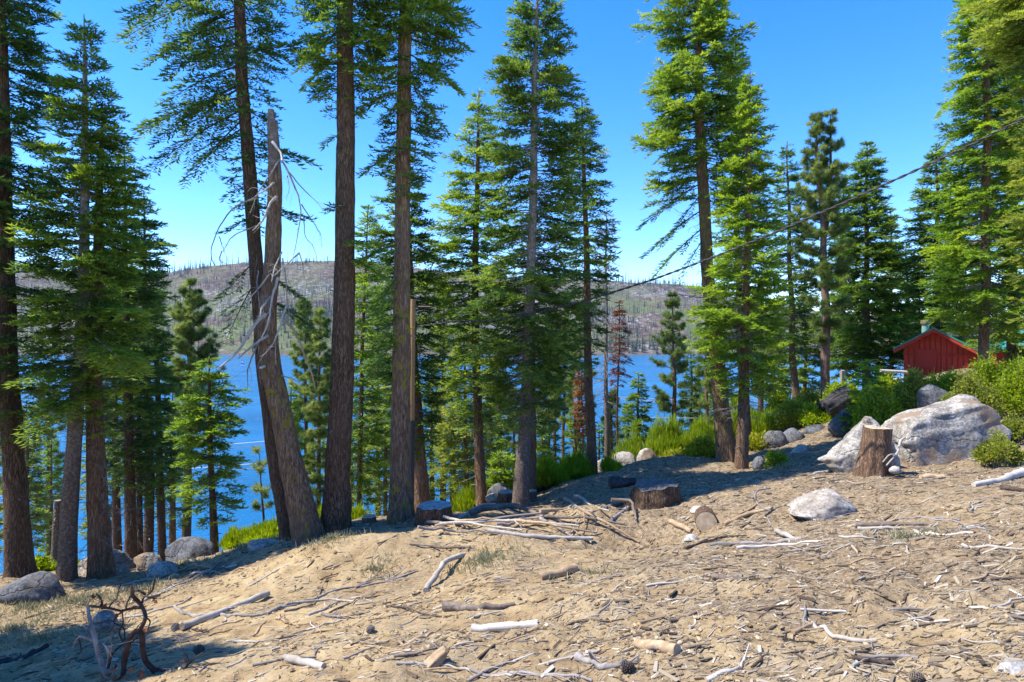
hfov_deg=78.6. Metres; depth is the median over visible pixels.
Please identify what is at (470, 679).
stick
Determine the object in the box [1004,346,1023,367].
manzanita shrub
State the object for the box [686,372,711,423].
pine tree
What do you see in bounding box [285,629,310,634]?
stick
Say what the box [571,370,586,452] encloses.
dead pine
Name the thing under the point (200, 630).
stick
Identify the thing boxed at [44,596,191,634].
branch
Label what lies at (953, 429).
boulder
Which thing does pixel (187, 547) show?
boulder
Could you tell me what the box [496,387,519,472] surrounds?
pine tree
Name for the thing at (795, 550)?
stick
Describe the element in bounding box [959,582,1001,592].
stick
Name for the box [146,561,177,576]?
rock
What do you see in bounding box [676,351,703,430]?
fir tree
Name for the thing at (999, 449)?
manzanita shrub
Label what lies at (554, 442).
pine tree
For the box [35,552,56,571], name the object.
leafy shrub
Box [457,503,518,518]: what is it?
branch
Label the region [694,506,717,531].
log round
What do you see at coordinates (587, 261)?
fir tree
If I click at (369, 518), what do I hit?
tree stump
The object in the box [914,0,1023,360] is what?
fir tree
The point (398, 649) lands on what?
stick
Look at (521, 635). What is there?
stick
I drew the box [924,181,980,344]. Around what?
fir tree
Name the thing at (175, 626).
pine cone
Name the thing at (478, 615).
stick
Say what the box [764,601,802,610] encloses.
stick
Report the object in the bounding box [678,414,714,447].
broom shrub
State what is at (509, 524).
branch
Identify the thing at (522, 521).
branch
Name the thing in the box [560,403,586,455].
fir tree
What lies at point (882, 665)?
stick
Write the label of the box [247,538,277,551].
rock
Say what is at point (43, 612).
stick
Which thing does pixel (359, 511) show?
broom shrub
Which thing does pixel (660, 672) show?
wood litter
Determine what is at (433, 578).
branch
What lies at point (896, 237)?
fir tree
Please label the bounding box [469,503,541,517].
branch
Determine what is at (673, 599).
stick
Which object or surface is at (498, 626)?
log
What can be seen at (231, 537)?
broom shrub
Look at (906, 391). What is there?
manzanita shrub
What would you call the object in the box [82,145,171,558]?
fir tree
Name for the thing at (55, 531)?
broken trunk
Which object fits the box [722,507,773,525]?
branch
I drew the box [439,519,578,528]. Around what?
branch
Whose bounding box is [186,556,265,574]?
branch
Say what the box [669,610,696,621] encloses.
stick
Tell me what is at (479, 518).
branch
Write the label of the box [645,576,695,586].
stick
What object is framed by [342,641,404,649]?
branch
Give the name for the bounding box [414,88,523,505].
fir tree
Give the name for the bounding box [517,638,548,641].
stick
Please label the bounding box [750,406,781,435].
broom shrub
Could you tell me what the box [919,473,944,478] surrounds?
branch
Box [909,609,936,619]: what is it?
stick
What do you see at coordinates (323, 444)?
pine tree
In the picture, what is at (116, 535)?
fir tree
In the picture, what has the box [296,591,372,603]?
branch
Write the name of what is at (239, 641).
branch
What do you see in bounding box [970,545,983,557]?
stick
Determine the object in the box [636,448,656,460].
boulder
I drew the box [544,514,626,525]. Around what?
branch
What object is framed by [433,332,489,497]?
fir tree
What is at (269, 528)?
broom shrub
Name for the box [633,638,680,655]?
log
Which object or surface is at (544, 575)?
log
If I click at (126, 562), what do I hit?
boulder
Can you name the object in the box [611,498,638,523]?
branch
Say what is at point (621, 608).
stick
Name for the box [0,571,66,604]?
boulder
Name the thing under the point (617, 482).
log
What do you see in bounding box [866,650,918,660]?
stick
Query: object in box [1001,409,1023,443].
manzanita shrub
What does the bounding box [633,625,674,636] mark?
stick
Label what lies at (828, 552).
stick
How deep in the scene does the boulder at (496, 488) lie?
17.45 m
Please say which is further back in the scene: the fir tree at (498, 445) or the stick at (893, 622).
the fir tree at (498, 445)
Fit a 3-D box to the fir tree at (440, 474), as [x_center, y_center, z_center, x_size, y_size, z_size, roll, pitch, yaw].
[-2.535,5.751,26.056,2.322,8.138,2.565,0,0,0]
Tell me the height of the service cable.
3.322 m
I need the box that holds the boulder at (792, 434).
[783,428,804,442]
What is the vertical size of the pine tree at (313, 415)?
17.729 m
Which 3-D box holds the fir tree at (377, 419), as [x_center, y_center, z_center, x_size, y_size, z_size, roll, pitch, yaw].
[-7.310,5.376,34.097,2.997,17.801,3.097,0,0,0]
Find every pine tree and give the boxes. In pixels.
[0,408,34,553]
[29,376,66,554]
[153,277,227,536]
[250,444,274,523]
[286,298,322,476]
[299,306,332,510]
[321,365,329,486]
[425,284,463,500]
[484,332,514,474]
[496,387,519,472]
[536,343,560,460]
[549,311,568,463]
[558,301,597,451]
[558,315,577,457]
[600,387,624,454]
[648,290,690,424]
[686,328,713,425]
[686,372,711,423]
[749,275,785,413]
[767,355,789,395]
[787,107,855,398]
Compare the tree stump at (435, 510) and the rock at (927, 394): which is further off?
the rock at (927, 394)
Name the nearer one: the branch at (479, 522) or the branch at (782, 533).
the branch at (782, 533)
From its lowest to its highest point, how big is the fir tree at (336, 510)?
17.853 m
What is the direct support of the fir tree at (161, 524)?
on the ground
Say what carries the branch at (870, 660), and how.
on the ground
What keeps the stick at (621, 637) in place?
on the ground
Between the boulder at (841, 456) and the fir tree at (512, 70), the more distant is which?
the fir tree at (512, 70)
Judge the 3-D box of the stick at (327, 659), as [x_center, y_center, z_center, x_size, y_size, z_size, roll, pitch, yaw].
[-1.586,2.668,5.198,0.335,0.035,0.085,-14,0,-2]
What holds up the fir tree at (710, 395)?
on the ground
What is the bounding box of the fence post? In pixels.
[840,370,845,386]
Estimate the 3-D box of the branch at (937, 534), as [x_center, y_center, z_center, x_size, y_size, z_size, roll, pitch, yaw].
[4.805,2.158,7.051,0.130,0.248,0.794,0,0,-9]
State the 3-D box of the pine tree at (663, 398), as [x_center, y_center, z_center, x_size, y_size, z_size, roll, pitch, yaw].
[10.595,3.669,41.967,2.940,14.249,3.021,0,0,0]
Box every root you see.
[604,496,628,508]
[610,506,629,520]
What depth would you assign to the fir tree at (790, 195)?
31.81 m
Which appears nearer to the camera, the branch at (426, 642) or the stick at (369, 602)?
the branch at (426, 642)
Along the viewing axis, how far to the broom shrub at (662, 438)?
22.59 m
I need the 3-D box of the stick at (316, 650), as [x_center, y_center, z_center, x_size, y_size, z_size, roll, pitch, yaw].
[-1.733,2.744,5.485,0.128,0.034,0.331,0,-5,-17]
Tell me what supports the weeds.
on the ground
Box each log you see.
[180,590,269,629]
[282,654,326,668]
[423,645,449,667]
[441,600,514,610]
[471,619,537,631]
[487,528,593,539]
[538,563,578,579]
[608,476,636,488]
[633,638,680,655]
[711,573,743,579]
[817,385,850,410]
[823,394,851,415]
[855,521,934,527]
[971,468,1023,486]
[1000,484,1023,491]
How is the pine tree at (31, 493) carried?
on the ground
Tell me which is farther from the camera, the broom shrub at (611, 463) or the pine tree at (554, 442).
the pine tree at (554, 442)
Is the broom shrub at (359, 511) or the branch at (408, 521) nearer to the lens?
the branch at (408, 521)
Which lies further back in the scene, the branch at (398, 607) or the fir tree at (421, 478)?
the fir tree at (421, 478)
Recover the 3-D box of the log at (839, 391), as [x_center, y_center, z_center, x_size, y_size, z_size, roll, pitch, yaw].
[11.337,2.005,22.004,1.156,0.908,0.386,0,0,0]
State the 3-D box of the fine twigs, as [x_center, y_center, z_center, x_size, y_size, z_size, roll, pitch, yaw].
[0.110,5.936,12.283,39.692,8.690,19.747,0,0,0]
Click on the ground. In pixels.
(392, 548)
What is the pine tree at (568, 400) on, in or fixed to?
on the ground
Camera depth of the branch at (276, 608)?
8.96 m
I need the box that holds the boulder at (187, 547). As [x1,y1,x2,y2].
[165,536,213,561]
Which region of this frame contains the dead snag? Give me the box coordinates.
[210,109,325,542]
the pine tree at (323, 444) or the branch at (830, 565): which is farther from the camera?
the pine tree at (323, 444)
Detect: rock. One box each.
[93,610,117,632]
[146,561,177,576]
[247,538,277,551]
[485,493,497,503]
[682,534,698,541]
[689,505,699,512]
[752,456,766,469]
[787,489,856,520]
[791,444,809,452]
[889,466,901,473]
[916,384,950,407]
[995,660,1023,674]
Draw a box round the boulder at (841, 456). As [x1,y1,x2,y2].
[817,416,899,472]
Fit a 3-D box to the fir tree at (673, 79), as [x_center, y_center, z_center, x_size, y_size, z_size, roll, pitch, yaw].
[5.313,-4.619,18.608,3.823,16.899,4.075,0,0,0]
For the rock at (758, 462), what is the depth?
16.54 m
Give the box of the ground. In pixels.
[0,368,1023,681]
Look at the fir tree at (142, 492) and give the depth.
17.96 m
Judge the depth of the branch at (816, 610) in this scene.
4.72 m
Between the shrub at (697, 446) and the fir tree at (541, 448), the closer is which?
the shrub at (697, 446)
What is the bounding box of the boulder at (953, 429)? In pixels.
[881,394,1011,466]
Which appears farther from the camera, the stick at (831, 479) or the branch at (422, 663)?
the stick at (831, 479)
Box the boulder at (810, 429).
[803,424,825,433]
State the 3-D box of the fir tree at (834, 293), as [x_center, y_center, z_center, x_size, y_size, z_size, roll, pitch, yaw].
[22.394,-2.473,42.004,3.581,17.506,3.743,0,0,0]
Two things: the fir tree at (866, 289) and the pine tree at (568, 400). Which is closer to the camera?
the fir tree at (866, 289)
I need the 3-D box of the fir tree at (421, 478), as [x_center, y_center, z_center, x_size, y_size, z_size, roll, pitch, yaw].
[-2.698,-0.163,15.993,2.423,10.007,2.432,0,0,0]
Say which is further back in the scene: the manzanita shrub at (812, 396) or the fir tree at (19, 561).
the manzanita shrub at (812, 396)
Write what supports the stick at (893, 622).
on the ground
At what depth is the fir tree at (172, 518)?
26.95 m
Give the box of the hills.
[15,261,1023,355]
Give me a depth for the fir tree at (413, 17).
12.83 m
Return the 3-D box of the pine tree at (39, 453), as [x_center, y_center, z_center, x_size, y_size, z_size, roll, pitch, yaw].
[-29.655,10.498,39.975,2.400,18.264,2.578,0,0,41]
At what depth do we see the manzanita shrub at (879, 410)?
17.57 m
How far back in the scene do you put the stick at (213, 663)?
5.65 m
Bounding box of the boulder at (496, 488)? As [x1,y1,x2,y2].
[487,483,507,494]
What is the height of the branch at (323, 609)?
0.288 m
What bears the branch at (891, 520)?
on the ground
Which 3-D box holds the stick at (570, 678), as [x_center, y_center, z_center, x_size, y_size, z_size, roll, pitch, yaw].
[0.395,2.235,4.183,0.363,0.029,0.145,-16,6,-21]
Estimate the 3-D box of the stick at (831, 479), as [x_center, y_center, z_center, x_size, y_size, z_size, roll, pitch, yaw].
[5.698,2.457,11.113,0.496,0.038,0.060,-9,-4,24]
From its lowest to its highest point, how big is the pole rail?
0.200 m
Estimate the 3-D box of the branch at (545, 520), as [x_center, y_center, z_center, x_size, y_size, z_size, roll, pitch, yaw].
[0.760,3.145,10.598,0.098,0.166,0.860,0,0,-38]
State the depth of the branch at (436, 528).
10.37 m
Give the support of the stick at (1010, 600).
on the ground
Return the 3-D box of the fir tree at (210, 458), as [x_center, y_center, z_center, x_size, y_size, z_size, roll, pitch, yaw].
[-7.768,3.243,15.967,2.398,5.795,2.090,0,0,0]
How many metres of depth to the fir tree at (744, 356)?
16.80 m
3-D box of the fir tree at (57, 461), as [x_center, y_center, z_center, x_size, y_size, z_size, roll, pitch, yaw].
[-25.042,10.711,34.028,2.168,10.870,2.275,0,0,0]
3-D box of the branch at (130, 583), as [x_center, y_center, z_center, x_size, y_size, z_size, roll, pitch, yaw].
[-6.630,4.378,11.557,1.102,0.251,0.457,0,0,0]
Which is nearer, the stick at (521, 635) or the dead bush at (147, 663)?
the stick at (521, 635)
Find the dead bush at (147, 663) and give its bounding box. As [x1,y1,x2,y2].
[66,572,208,681]
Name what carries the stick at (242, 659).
on the ground
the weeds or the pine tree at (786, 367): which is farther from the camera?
the pine tree at (786, 367)
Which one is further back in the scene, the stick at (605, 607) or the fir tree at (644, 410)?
the fir tree at (644, 410)
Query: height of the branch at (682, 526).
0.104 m
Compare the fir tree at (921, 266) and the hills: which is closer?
the fir tree at (921, 266)
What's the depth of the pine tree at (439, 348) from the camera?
29.87 m
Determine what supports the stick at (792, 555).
on the ground
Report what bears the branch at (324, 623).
on the ground
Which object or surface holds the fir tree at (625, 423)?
on the ground
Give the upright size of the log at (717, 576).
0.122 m
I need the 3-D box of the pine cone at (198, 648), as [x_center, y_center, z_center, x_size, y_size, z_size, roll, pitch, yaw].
[-3.158,3.110,6.307,0.115,0.107,0.107,0,0,0]
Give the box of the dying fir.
[590,209,627,457]
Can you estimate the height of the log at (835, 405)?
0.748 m
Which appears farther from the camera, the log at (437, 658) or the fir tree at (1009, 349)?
the fir tree at (1009, 349)
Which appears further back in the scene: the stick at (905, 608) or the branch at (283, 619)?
the branch at (283, 619)
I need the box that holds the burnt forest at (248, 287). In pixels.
[15,257,998,350]
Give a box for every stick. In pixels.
[13,657,72,672]
[19,668,46,676]
[27,603,64,617]
[131,651,165,660]
[151,633,190,639]
[172,633,206,640]
[190,628,208,631]
[200,661,228,664]
[208,629,232,636]
[226,649,262,667]
[249,564,288,585]
[252,650,316,666]
[260,649,296,656]
[275,631,299,639]
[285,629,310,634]
[300,657,340,668]
[309,645,321,658]
[323,563,349,569]
[343,646,374,659]
[355,597,389,604]
[368,611,406,620]
[385,645,422,653]
[409,543,470,548]
[423,666,464,669]
[453,635,487,646]
[458,642,487,648]
[466,654,519,681]
[474,611,503,617]
[494,578,516,582]
[496,628,541,644]
[504,628,543,642]
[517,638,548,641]
[563,663,593,681]
[566,618,588,625]
[568,641,589,644]
[583,574,622,582]
[596,600,612,613]
[602,631,645,642]
[607,606,633,612]
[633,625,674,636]
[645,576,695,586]
[651,638,712,649]
[657,597,690,601]
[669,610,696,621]
[688,611,702,628]
[703,567,727,569]
[738,498,769,514]
[738,608,782,615]
[741,645,768,654]
[750,649,768,667]
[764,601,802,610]
[779,552,813,558]
[780,549,814,551]
[784,545,806,551]
[802,603,806,624]
[802,657,813,671]
[807,544,832,547]
[817,477,847,480]
[821,542,851,555]
[851,650,867,666]
[863,666,880,675]
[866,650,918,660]
[869,662,897,668]
[883,619,903,625]
[888,605,924,610]
[904,613,929,622]
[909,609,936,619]
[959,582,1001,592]
[962,579,1008,584]
[963,637,999,643]
[968,570,999,581]
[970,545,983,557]
[990,573,1023,579]
[990,592,1023,607]
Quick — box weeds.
[0,457,961,650]
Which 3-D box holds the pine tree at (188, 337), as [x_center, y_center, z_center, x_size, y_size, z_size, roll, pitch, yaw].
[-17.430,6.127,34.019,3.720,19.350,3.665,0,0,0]
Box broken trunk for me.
[47,499,60,564]
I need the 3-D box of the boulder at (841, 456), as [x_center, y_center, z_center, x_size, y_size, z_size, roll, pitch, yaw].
[6.646,2.285,12.053,1.550,1.687,0.904,0,0,0]
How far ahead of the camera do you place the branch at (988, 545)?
6.04 m
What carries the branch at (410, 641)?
on the ground
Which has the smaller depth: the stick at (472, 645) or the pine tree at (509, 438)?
the stick at (472, 645)
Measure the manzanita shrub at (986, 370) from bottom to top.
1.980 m
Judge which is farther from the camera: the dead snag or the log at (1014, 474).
the dead snag
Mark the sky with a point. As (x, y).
(878, 62)
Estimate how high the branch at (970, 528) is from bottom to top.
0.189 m
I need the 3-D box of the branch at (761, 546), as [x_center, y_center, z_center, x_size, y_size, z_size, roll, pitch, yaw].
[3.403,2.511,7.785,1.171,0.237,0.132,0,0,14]
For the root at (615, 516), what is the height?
0.379 m
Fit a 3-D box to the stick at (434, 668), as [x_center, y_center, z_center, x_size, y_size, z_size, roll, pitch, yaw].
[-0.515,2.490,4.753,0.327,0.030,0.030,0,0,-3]
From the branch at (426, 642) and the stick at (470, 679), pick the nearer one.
the stick at (470, 679)
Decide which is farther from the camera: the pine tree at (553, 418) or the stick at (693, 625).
the pine tree at (553, 418)
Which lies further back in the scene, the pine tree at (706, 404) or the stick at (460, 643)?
the pine tree at (706, 404)
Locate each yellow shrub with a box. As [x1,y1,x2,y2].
[658,446,688,456]
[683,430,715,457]
[749,430,771,450]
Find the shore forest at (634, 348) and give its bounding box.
[17,256,977,353]
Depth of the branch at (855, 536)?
7.47 m
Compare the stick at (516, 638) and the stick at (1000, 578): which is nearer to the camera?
the stick at (1000, 578)
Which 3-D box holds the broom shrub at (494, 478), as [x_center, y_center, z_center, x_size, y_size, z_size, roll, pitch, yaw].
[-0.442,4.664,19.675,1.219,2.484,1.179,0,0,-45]
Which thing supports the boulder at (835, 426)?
on the ground
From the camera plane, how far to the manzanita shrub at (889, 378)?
25.89 m
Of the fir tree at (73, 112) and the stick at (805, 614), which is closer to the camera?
the stick at (805, 614)
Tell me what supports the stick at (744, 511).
on the ground
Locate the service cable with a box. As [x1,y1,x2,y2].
[415,117,1023,327]
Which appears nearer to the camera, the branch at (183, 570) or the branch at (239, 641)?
the branch at (239, 641)
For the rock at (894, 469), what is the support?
on the ground
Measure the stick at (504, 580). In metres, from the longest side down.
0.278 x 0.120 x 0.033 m
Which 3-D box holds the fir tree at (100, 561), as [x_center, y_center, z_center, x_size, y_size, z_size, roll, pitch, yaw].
[-7.892,0.193,12.285,2.558,9.700,2.280,0,0,0]
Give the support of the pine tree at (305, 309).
on the ground
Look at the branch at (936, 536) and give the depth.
6.93 m
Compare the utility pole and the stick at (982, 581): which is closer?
the stick at (982, 581)
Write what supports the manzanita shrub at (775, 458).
on the ground
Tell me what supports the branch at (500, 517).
on the ground
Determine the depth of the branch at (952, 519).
7.65 m
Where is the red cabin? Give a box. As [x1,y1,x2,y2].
[893,320,1023,379]
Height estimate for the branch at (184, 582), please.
0.194 m
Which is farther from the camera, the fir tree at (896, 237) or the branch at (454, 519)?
the fir tree at (896, 237)
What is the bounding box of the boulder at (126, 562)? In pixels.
[78,549,134,575]
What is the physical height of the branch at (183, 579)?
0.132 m
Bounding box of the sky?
[7,0,1023,318]
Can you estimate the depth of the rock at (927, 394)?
16.44 m
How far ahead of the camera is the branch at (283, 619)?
7.12 m
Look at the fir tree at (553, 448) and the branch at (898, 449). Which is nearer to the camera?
the branch at (898, 449)
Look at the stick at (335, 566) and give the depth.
9.52 m
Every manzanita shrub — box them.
[763,449,790,468]
[764,386,790,412]
[772,394,803,431]
[791,385,820,404]
[796,402,837,426]
[818,374,861,410]
[849,380,903,428]
[869,372,900,398]
[888,365,929,410]
[923,366,960,393]
[938,364,1007,418]
[967,351,1007,392]
[969,428,1023,467]
[992,350,1023,418]
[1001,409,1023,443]
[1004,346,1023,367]
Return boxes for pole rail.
[879,369,908,373]
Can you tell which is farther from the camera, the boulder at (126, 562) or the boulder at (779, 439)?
the boulder at (779, 439)
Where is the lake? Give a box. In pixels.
[0,355,903,573]
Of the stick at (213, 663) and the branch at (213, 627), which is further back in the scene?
the branch at (213, 627)
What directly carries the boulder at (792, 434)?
on the ground
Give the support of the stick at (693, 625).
on the ground
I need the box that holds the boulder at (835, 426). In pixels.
[828,409,853,436]
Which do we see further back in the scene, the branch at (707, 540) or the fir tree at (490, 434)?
the fir tree at (490, 434)
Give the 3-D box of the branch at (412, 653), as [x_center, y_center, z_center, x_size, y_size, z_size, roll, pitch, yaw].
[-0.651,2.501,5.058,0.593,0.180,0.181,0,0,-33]
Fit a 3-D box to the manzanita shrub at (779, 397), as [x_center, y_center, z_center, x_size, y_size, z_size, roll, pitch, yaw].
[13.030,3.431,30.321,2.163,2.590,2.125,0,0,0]
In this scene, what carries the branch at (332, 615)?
on the ground
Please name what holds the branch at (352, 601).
on the ground
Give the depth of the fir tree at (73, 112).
11.70 m
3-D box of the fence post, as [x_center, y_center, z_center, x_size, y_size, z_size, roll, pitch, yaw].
[14.809,2.438,28.000,0.200,2.287,0.200,0,0,0]
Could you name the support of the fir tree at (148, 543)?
on the ground
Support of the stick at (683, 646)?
on the ground
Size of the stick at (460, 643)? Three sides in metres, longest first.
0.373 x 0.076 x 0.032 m
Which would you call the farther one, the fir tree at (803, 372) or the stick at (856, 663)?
the fir tree at (803, 372)
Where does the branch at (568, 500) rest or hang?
on the ground
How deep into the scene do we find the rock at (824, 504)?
8.95 m
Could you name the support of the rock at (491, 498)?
on the ground
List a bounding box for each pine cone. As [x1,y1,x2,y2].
[171,622,179,630]
[192,644,204,654]
[366,625,374,632]
[620,659,634,673]
[908,670,924,681]
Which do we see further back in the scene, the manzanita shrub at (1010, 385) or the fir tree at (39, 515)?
the fir tree at (39, 515)
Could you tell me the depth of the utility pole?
14.54 m
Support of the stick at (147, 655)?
on the ground
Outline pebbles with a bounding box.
[0,421,1023,681]
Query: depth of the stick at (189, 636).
7.17 m
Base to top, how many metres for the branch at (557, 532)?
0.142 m
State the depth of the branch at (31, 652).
7.21 m
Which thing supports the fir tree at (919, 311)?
on the ground
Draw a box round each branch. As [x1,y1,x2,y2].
[0,643,48,663]
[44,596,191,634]
[116,574,177,586]
[144,564,237,600]
[161,567,236,578]
[166,567,206,585]
[173,596,296,616]
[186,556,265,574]
[189,561,220,575]
[191,618,243,634]
[225,631,317,642]
[247,618,267,636]
[265,569,427,614]
[275,613,314,626]
[284,575,334,611]
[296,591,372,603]
[302,611,342,629]
[307,597,345,615]
[321,608,369,619]
[329,589,385,612]
[341,608,362,619]
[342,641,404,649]
[355,576,395,587]
[364,648,415,661]
[382,601,456,616]
[394,639,457,656]
[396,660,527,677]
[397,628,439,646]
[399,608,441,625]
[402,634,474,649]
[404,515,457,524]
[411,512,548,526]
[417,525,486,534]
[423,552,466,592]
[435,517,511,526]
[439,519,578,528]
[443,515,522,541]
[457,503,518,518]
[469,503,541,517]
[469,667,592,681]
[496,511,561,525]
[514,518,596,535]
[530,528,601,536]
[539,502,600,512]
[539,517,571,535]
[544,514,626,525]
[547,649,599,663]
[563,497,593,511]
[573,494,609,511]
[574,650,639,670]
[578,507,638,542]
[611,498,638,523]
[668,518,693,532]
[683,532,746,548]
[706,643,750,681]
[709,537,801,546]
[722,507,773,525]
[736,538,834,548]
[754,487,770,510]
[774,528,797,540]
[791,622,812,634]
[800,608,846,611]
[810,621,876,643]
[813,469,831,473]
[824,554,894,568]
[838,530,891,539]
[852,655,892,665]
[857,524,899,530]
[871,508,918,534]
[882,437,905,465]
[897,515,978,525]
[907,526,962,536]
[908,529,953,537]
[913,529,973,535]
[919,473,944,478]
[957,522,999,529]
[961,538,1023,550]
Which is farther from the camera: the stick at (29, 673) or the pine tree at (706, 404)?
the pine tree at (706, 404)
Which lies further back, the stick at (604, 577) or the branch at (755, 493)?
the branch at (755, 493)
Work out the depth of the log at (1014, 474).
9.38 m
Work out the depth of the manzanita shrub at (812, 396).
30.25 m
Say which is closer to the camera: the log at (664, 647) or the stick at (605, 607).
the log at (664, 647)
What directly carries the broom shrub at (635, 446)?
on the ground
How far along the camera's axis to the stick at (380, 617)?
6.55 m
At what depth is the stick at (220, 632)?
7.13 m
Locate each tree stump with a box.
[362,514,375,523]
[414,500,452,526]
[496,489,512,503]
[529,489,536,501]
[616,476,681,509]
[852,425,892,476]
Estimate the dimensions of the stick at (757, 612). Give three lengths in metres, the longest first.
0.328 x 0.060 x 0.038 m
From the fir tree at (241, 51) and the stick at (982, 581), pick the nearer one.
the stick at (982, 581)
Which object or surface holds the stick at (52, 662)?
on the ground
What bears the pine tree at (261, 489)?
on the ground
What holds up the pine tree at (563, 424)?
on the ground
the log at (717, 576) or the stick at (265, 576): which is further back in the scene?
the stick at (265, 576)
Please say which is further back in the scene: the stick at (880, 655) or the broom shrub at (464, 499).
the broom shrub at (464, 499)
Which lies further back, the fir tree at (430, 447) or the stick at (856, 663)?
the fir tree at (430, 447)
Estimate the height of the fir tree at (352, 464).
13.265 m
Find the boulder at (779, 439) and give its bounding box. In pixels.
[760,431,787,447]
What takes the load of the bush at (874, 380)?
on the ground
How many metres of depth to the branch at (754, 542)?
8.22 m
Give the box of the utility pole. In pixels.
[392,299,430,493]
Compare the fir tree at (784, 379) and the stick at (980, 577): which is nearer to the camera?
the stick at (980, 577)
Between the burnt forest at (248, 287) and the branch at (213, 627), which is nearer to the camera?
the branch at (213, 627)
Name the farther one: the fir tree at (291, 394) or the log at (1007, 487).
the fir tree at (291, 394)
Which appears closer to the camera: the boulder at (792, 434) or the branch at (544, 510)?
the branch at (544, 510)
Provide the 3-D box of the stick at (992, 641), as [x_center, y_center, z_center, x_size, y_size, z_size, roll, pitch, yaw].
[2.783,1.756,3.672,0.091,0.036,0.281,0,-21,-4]
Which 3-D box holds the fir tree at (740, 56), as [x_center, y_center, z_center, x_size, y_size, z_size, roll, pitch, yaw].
[8.193,-3.295,22.997,2.542,15.873,2.804,0,0,0]
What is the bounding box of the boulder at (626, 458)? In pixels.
[614,451,635,464]
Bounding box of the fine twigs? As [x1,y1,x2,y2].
[0,423,1023,681]
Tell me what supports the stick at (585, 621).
on the ground
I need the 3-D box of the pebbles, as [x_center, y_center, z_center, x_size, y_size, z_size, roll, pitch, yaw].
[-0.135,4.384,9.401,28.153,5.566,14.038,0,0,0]
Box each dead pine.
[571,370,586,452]
[608,300,633,446]
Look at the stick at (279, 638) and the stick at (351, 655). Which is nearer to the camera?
the stick at (351, 655)
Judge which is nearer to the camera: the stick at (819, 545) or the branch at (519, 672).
the branch at (519, 672)
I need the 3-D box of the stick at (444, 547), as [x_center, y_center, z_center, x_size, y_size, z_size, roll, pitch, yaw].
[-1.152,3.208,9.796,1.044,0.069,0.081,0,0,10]
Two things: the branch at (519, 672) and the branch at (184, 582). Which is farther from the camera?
the branch at (184, 582)
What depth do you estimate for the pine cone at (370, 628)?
6.08 m
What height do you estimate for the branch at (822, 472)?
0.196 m
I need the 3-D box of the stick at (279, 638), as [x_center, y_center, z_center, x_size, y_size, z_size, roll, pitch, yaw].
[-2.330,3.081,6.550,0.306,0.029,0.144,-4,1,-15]
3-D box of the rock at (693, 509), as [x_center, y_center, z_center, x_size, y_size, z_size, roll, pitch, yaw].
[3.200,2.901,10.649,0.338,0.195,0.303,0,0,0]
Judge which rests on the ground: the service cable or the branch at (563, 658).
the branch at (563, 658)
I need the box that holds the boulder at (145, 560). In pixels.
[133,552,161,568]
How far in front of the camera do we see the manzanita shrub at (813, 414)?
21.96 m
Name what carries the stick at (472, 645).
on the ground
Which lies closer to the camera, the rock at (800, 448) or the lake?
the rock at (800, 448)
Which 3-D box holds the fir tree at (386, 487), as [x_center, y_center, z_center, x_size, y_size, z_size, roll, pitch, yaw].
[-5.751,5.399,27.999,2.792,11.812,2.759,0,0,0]
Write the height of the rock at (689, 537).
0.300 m
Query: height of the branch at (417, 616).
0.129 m
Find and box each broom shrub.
[218,524,251,550]
[238,515,278,543]
[351,500,368,519]
[450,482,475,511]
[486,458,512,491]
[536,451,572,492]
[555,448,595,479]
[598,455,624,471]
[609,414,645,459]
[642,412,686,456]
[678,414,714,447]
[729,389,755,441]
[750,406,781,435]
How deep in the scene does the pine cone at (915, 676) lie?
3.35 m
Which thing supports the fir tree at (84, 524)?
on the ground
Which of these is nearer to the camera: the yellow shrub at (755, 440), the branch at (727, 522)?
the branch at (727, 522)
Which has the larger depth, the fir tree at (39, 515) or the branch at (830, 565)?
the fir tree at (39, 515)
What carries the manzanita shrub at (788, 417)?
on the ground
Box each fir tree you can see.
[0,0,76,577]
[0,404,52,549]
[2,14,154,581]
[29,115,156,578]
[31,438,62,560]
[78,402,123,539]
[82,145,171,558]
[82,225,141,549]
[109,192,180,552]
[109,337,163,555]
[111,0,322,540]
[135,287,184,560]
[154,393,192,543]
[160,354,253,552]
[286,0,399,534]
[287,384,308,459]
[324,204,391,512]
[350,343,366,505]
[351,0,481,524]
[352,331,391,515]
[353,282,390,515]
[357,140,453,512]
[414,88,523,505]
[422,356,448,499]
[428,389,474,505]
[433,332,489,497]
[452,0,604,506]
[460,395,499,494]
[473,388,515,477]
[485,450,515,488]
[494,228,569,489]
[516,387,554,464]
[537,395,562,462]
[556,96,622,472]
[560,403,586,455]
[596,424,612,459]
[614,402,635,449]
[619,372,656,446]
[627,0,762,461]
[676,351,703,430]
[683,73,800,468]
[699,329,735,417]
[710,37,775,434]
[758,311,791,402]
[763,141,819,398]
[779,283,833,394]
[814,140,921,389]
[817,174,872,380]
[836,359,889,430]
[870,206,917,374]
[889,243,926,363]
[897,142,973,342]
[901,277,932,360]
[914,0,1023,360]
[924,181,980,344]
[951,17,1023,360]
[957,0,1023,348]
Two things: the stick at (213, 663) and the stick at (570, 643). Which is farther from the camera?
the stick at (213, 663)
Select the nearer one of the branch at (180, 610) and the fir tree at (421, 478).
the branch at (180, 610)
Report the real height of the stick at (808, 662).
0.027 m
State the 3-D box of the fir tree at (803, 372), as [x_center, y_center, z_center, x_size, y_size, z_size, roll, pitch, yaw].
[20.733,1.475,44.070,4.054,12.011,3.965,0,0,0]
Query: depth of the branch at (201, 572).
11.17 m
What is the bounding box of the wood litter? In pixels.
[0,400,1023,681]

